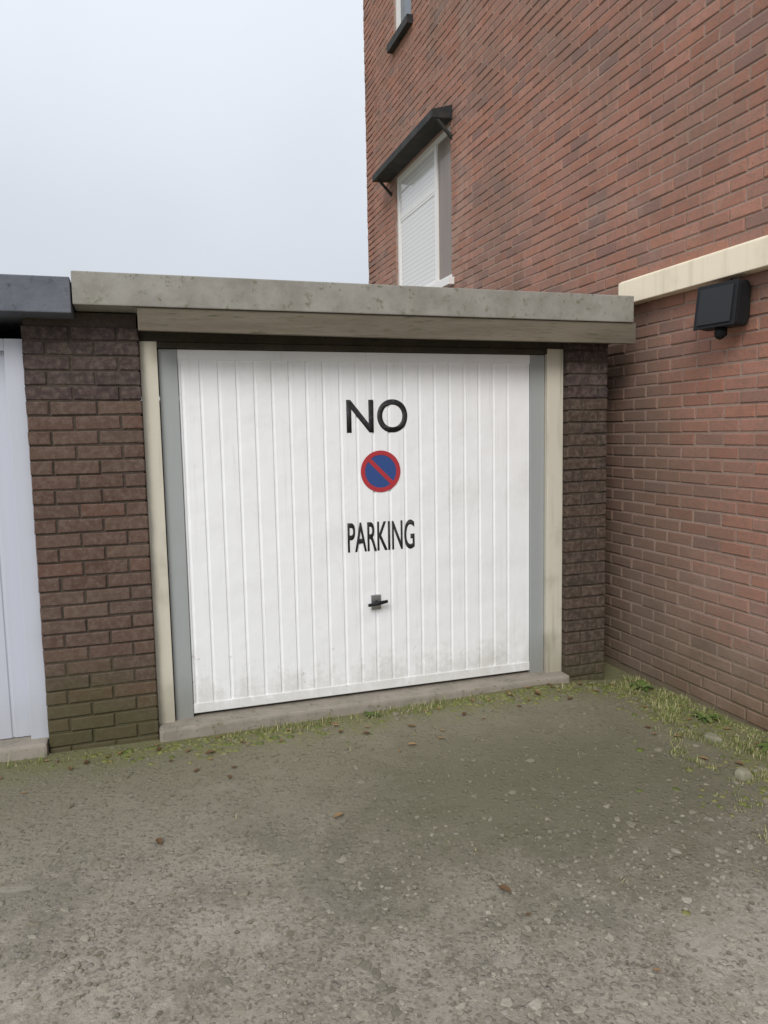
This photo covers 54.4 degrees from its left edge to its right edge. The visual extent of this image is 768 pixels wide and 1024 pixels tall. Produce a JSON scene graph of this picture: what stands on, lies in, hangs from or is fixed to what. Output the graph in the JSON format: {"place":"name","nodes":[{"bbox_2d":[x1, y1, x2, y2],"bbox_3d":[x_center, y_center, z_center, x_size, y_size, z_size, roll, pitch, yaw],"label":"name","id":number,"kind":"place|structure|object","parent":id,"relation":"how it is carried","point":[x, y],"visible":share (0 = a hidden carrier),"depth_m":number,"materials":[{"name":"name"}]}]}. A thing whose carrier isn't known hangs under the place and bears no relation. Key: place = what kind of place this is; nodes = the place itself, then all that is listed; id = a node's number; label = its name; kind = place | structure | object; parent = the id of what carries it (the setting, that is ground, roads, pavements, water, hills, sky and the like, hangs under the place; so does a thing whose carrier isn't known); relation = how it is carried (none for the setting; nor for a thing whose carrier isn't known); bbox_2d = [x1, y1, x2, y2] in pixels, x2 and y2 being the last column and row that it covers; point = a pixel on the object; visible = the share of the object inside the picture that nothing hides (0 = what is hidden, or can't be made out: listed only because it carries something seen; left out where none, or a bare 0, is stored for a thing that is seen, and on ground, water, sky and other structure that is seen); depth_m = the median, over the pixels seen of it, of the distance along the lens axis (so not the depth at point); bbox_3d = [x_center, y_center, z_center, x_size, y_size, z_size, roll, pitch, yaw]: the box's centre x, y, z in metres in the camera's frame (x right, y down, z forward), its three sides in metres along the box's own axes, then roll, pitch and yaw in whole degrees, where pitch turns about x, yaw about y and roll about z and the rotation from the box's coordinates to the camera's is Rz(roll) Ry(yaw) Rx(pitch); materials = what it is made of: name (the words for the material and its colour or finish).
{"place":"outdoors","nodes":[
{"label":"outdoors","id":0,"kind":"place"},
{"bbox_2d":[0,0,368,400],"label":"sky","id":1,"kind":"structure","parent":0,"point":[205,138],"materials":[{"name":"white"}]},
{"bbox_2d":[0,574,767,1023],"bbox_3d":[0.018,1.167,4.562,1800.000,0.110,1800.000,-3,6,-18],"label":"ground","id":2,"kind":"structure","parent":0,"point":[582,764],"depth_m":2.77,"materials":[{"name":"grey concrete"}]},
{"bbox_2d":[0,274,75,761],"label":"garage","id":3,"kind":"structure","parent":2,"relation":"on","point":[24,733],"depth_m":3.83,"materials":[{"name":"blue paint"}]},
{"bbox_2d":[0,352,30,738],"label":"door","id":4,"kind":"structure","parent":3,"relation":"in","point":[14,700],"depth_m":3.87,"materials":[{"name":"white paint"}]},
{"bbox_2d":[20,271,635,752],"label":"garage","id":5,"kind":"structure","parent":2,"relation":"on","point":[314,501],"depth_m":4.27,"materials":[{"name":"brick"}]},
{"bbox_2d":[177,349,529,712],"bbox_3d":[-0.078,0.080,4.419,2.124,2.018,0.092,-3,6,-18],"label":"door","id":6,"kind":"structure","parent":5,"relation":"in","point":[355,522],"depth_m":4.40,"materials":[{"name":"white paint"}]},
{"bbox_2d":[364,711,380,717],"bbox_3d":[-0.073,1.171,4.333,0.092,0.013,0.103,-3,6,-18],"label":"weed","id":7,"kind":"object","parent":2,"relation":"on","point":[369,714],"visible":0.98,"depth_m":4.32,"materials":[{"name":"green plant"}]},
{"bbox_2d":[0,681,758,970],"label":"fallen leaves","id":8,"kind":"object","parent":2,"relation":"on","point":[502,886],"visible":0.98,"depth_m":3.90,"materials":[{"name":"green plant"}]},
{"bbox_2d":[5,675,767,931],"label":"grass","id":9,"kind":"structure","parent":2,"relation":"on","point":[673,710],"depth_m":4.15,"materials":[{"name":"green plant"}]},
{"bbox_2d":[12,682,767,915],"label":"moss","id":10,"kind":"object","parent":2,"relation":"on","point":[272,738],"visible":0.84,"depth_m":4.07,"materials":[{"name":"green plant"}]},
{"bbox_2d":[363,0,767,732],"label":"brick house","id":11,"kind":"structure","parent":2,"relation":"on","point":[595,146],"depth_m":4.80,"materials":[{"name":"brick"}]},
{"bbox_2d":[387,0,413,53],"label":"window","id":12,"kind":"structure","parent":11,"relation":"in","point":[404,18],"depth_m":8.54,"materials":[{"name":"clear glass"}]},
{"bbox_2d":[397,126,454,287],"bbox_3d":[0.425,-3.149,8.255,0.160,1.570,1.820,-3,6,-18],"label":"window","id":13,"kind":"structure","parent":11,"relation":"in","point":[424,194],"depth_m":8.17,"materials":[{"name":"white plastic"}]},
{"bbox_2d":[693,278,750,339],"bbox_3d":[1.814,-1.093,3.976,0.180,0.347,0.260,-4,7,-26],"label":"wall lamp","id":14,"kind":"object","parent":11,"relation":"attached to","point":[721,308],"visible":0.98,"depth_m":3.91,"materials":[{"name":"black plastic"}]},
{"bbox_2d":[630,680,655,691],"bbox_3d":[1.627,1.103,4.743,0.184,0.031,0.182,-3,6,-18],"label":"weed","id":15,"kind":"object","parent":2,"relation":"on","point":[645,686],"visible":0.95,"depth_m":4.74,"materials":[{"name":"green plant"}]},
{"bbox_2d":[692,710,722,722],"bbox_3d":[1.797,1.141,4.176,0.129,0.026,0.169,-3,6,-18],"label":"weed","id":16,"kind":"object","parent":2,"relation":"on","point":[702,714],"visible":0.99,"depth_m":4.16,"materials":[{"name":"green plant"}]},
{"bbox_2d":[704,732,722,742],"bbox_3d":[1.710,1.180,3.878,0.066,0.046,0.108,-3,6,-18],"label":"stone","id":17,"kind":"object","parent":2,"relation":"on","point":[712,737],"visible":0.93,"depth_m":3.86,"materials":[{"name":"beige stone"}]},
{"bbox_2d":[734,767,751,779],"bbox_3d":[1.675,1.226,3.486,0.086,0.060,0.072,-3,6,-18],"label":"stone","id":18,"kind":"object","parent":2,"relation":"on","point":[741,773],"visible":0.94,"depth_m":3.46,"materials":[{"name":"beige stone"}]},
{"bbox_2d":[756,739,767,750],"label":"weed","id":19,"kind":"object","parent":2,"relation":"on","point":[765,745],"visible":1,"depth_m":3.77,"materials":[{"name":"green plant"}]}
]}

